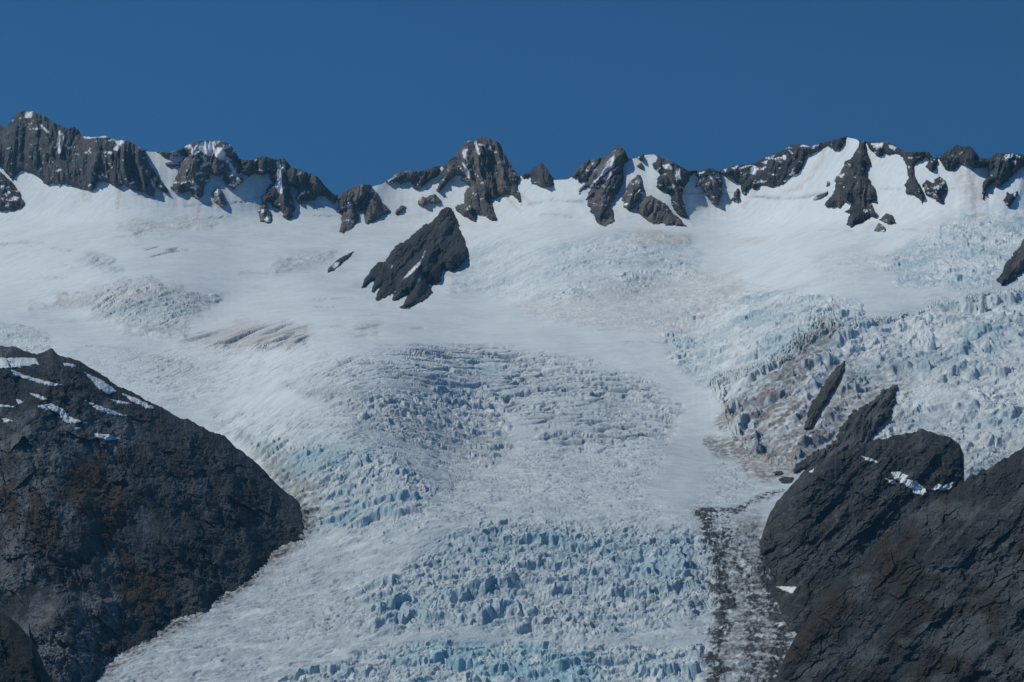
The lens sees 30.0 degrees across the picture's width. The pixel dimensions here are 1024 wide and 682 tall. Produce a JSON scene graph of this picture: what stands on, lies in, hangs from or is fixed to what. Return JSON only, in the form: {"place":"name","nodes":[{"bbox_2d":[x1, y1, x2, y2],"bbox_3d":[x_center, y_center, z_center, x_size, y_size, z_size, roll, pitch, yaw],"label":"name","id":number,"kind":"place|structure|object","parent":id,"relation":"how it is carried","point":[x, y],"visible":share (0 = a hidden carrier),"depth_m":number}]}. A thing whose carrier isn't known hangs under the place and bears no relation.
{"place":"outdoors","nodes":[
{"label":"outdoors","id":0,"kind":"place"},
{"bbox_2d":[0,613,52,681],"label":"dark spur","id":1,"kind":"structure","parent":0,"point":[20,659],"depth_m":1256.62},
{"bbox_2d":[0,345,304,681],"bbox_3d":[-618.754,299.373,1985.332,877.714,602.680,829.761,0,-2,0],"label":"valley slope","id":2,"kind":"structure","parent":0,"point":[150,521],"depth_m":1969.31},
{"bbox_2d":[0,404,14,407],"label":"snow patch","id":3,"kind":"object","parent":2,"relation":"on","point":[6,406],"visible":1,"depth_m":2040.02},
{"bbox_2d":[1,418,14,422],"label":"snow patch","id":4,"kind":"object","parent":2,"relation":"on","point":[6,420],"visible":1,"depth_m":2017.55},
{"bbox_2d":[0,357,38,368],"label":"snow patch","id":5,"kind":"object","parent":2,"relation":"on","point":[11,362],"visible":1,"depth_m":2140.92},
{"bbox_2d":[11,370,62,385],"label":"snow patch","id":6,"kind":"object","parent":2,"relation":"on","point":[36,380],"visible":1,"depth_m":2109.74},
{"bbox_2d":[30,393,47,399],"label":"snow patch","id":7,"kind":"object","parent":2,"relation":"on","point":[38,396],"visible":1,"depth_m":2078.26},
{"bbox_2d":[38,403,81,423],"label":"snow patch","id":8,"kind":"object","parent":2,"relation":"on","point":[65,416],"visible":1,"depth_m":2062.50},
{"bbox_2d":[63,363,74,366],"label":"snow patch","id":9,"kind":"object","parent":2,"relation":"on","point":[68,364],"visible":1,"depth_m":2163.39},
{"bbox_2d":[85,372,116,393],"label":"snow patch","id":10,"kind":"object","parent":2,"relation":"on","point":[100,384],"visible":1,"depth_m":2165.74},
{"bbox_2d":[85,400,126,415],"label":"snow patch","id":11,"kind":"object","parent":2,"relation":"on","point":[103,409],"visible":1,"depth_m":2104.99},
{"bbox_2d":[94,433,119,439],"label":"snow patch","id":12,"kind":"object","parent":2,"relation":"on","point":[106,436],"visible":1,"depth_m":2062.06},
{"bbox_2d":[101,597,116,604],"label":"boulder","id":13,"kind":"object","parent":2,"relation":"on","point":[109,600],"visible":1,"depth_m":1819.20},
{"bbox_2d":[110,399,131,403],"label":"snow patch","id":14,"kind":"object","parent":2,"relation":"on","point":[118,401],"visible":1,"depth_m":2149.02},
{"bbox_2d":[122,393,154,408],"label":"snow patch","id":15,"kind":"object","parent":2,"relation":"on","point":[139,402],"visible":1,"depth_m":2171.78},
{"bbox_2d":[0,137,1023,681],"bbox_3d":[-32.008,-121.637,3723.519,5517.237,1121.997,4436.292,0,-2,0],"label":"glacier","id":16,"kind":"object","parent":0,"point":[554,433],"visible":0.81,"depth_m":2644.57},
{"bbox_2d":[0,172,24,210],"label":"rock outcrop","id":17,"kind":"object","parent":16,"relation":"on","point":[10,198],"visible":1,"depth_m":5103.70},
{"bbox_2d":[0,110,167,196],"bbox_3d":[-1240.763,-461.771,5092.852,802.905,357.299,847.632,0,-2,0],"label":"rock wall","id":18,"kind":"structure","parent":16,"relation":"on","point":[45,150],"depth_m":4939.25},
{"bbox_2d":[155,140,243,198],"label":"rock peak","id":19,"kind":"object","parent":16,"relation":"on","point":[201,162],"visible":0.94,"depth_m":4746.83},
{"bbox_2d":[165,162,179,166],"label":"rock outcrop","id":20,"kind":"object","parent":19,"relation":"on","point":[173,164],"visible":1,"depth_m":4771.02},
{"bbox_2d":[211,186,226,207],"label":"boulder","id":21,"kind":"object","parent":16,"relation":"on","point":[217,193],"visible":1,"depth_m":4675.93},
{"bbox_2d":[257,203,272,223],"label":"boulder","id":22,"kind":"object","parent":16,"relation":"on","point":[265,213],"visible":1,"depth_m":4662.58},
{"bbox_2d":[240,156,338,218],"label":"rock ridge","id":23,"kind":"object","parent":16,"relation":"on","point":[284,175],"visible":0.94,"depth_m":4762.96},
{"bbox_2d":[327,251,353,272],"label":"rock outcrop","id":24,"kind":"object","parent":16,"relation":"on","point":[337,263],"visible":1,"depth_m":4121.01},
{"bbox_2d":[335,184,372,233],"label":"rock outcrop","id":25,"kind":"object","parent":16,"relation":"on","point":[349,199],"visible":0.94,"depth_m":4748.18},
{"bbox_2d":[364,192,390,223],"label":"rock outcrop","id":26,"kind":"object","parent":16,"relation":"on","point":[376,208],"visible":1,"depth_m":4745.35},
{"bbox_2d":[395,205,406,213],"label":"boulder","id":27,"kind":"object","parent":16,"relation":"on","point":[400,208],"visible":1,"depth_m":4758.24},
{"bbox_2d":[382,166,440,189],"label":"rock ridge","id":28,"kind":"object","parent":16,"relation":"on","point":[419,179],"visible":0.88,"depth_m":4810.07},
{"bbox_2d":[361,207,467,308],"bbox_3d":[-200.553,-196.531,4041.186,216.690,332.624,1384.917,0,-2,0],"label":"nunatak","id":29,"kind":"structure","parent":16,"relation":"on","point":[413,266],"depth_m":4073.43},
{"bbox_2d":[418,194,440,206],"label":"boulder","id":30,"kind":"object","parent":16,"relation":"on","point":[430,199],"visible":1,"depth_m":4741.81},
{"bbox_2d":[436,136,520,221],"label":"rock peak","id":31,"kind":"object","parent":16,"relation":"on","point":[482,166],"visible":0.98,"depth_m":4585.81},
{"bbox_2d":[521,163,555,187],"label":"rock peak","id":32,"kind":"object","parent":16,"relation":"on","point":[540,175],"visible":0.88,"depth_m":4392.61},
{"bbox_2d":[564,146,629,226],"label":"rock peak","id":33,"kind":"object","parent":16,"relation":"on","point":[603,177],"visible":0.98,"depth_m":4217.59},
{"bbox_2d":[622,175,644,210],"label":"rock outcrop","id":34,"kind":"object","parent":16,"relation":"on","point":[632,194],"visible":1,"depth_m":4148.91},
{"bbox_2d":[637,163,643,169],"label":"boulder","id":35,"kind":"object","parent":16,"relation":"on","point":[640,165],"visible":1,"depth_m":4233.00},
{"bbox_2d":[634,154,646,160],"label":"boulder","id":36,"kind":"object","parent":16,"relation":"on","point":[640,157],"visible":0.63,"depth_m":4252.90},
{"bbox_2d":[637,195,686,226],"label":"rock outcrop","id":37,"kind":"object","parent":16,"relation":"on","point":[652,209],"visible":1,"depth_m":4065.94},
{"bbox_2d":[652,155,696,217],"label":"rock ridge","id":38,"kind":"object","parent":16,"relation":"on","point":[673,180],"visible":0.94,"depth_m":4138.30},
{"bbox_2d":[695,168,722,205],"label":"rock outcrop","id":39,"kind":"object","parent":16,"relation":"on","point":[710,181],"visible":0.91,"depth_m":4134.57},
{"bbox_2d":[731,188,739,202],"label":"rock outcrop","id":40,"kind":"object","parent":16,"relation":"on","point":[736,197],"visible":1,"depth_m":4097.78},
{"bbox_2d":[774,471,783,475],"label":"boulder","id":41,"kind":"object","parent":16,"relation":"on","point":[778,473],"visible":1,"depth_m":2303.73},
{"bbox_2d":[720,136,848,194],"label":"rock ridge","id":42,"kind":"object","parent":16,"relation":"on","point":[783,166],"visible":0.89,"depth_m":3960.54},
{"bbox_2d":[779,477,793,483],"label":"boulder","id":43,"kind":"object","parent":16,"relation":"on","point":[784,480],"visible":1,"depth_m":2270.00},
{"bbox_2d":[813,191,828,200],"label":"boulder","id":44,"kind":"object","parent":16,"relation":"on","point":[820,196],"visible":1,"depth_m":3705.06},
{"bbox_2d":[804,361,845,428],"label":"rock outcrop","id":45,"kind":"object","parent":16,"relation":"on","point":[821,399],"visible":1,"depth_m":2514.05},
{"bbox_2d":[793,384,897,473],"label":"rock outcrop","id":46,"kind":"object","parent":16,"relation":"on","point":[860,425],"visible":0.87,"depth_m":2425.24},
{"bbox_2d":[824,139,878,227],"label":"rock ridge","id":47,"kind":"object","parent":16,"relation":"on","point":[854,187],"visible":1,"depth_m":3550.49},
{"bbox_2d":[874,223,885,231],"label":"boulder","id":48,"kind":"object","parent":16,"relation":"on","point":[880,227],"visible":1,"depth_m":3328.04},
{"bbox_2d":[879,213,895,224],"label":"boulder","id":49,"kind":"object","parent":16,"relation":"on","point":[886,218],"visible":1,"depth_m":3360.36},
{"bbox_2d":[862,141,937,204],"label":"rock ridge","id":50,"kind":"object","parent":16,"relation":"on","point":[910,159],"visible":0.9,"depth_m":3384.36},
{"bbox_2d":[922,177,946,203],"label":"rock outcrop","id":51,"kind":"object","parent":16,"relation":"on","point":[937,189],"visible":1,"depth_m":3270.36},
{"bbox_2d":[938,145,1023,198],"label":"rock peak","id":52,"kind":"object","parent":16,"relation":"on","point":[1003,167],"visible":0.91,"depth_m":3244.88},
{"bbox_2d":[996,239,1023,285],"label":"rock outcrop","id":53,"kind":"object","parent":16,"relation":"on","point":[1013,267],"visible":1,"depth_m":2852.80},
{"bbox_2d":[1003,191,1017,207],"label":"rock outcrop","id":54,"kind":"object","parent":16,"relation":"on","point":[1009,199],"visible":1,"depth_m":3165.66},
{"bbox_2d":[0,0,1023,194],"label":"sky","id":55,"kind":"structure","parent":0,"point":[349,93]},
{"bbox_2d":[760,428,963,632],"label":"rock dome","id":56,"kind":"object","parent":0,"point":[830,519],"visible":0.33,"depth_m":1924.26},
{"bbox_2d":[777,586,796,593],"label":"snow patch","id":57,"kind":"object","parent":56,"relation":"on","point":[790,590],"visible":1,"depth_m":1860.17},
{"bbox_2d":[862,456,878,462],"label":"snow patch","id":58,"kind":"object","parent":56,"relation":"on","point":[870,459],"visible":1,"depth_m":1975.95},
{"bbox_2d":[891,471,926,494],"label":"snow patch","id":59,"kind":"object","parent":56,"relation":"on","point":[916,487],"visible":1,"depth_m":1932.28},
{"bbox_2d":[931,482,952,490],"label":"snow patch","id":60,"kind":"object","parent":56,"relation":"on","point":[948,486],"visible":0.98,"depth_m":1925.54},
{"bbox_2d":[774,447,1023,681],"bbox_3d":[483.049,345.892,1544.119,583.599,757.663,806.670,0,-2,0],"label":"slope","id":61,"kind":"structure","parent":0,"point":[932,591],"depth_m":1638.49}
]}

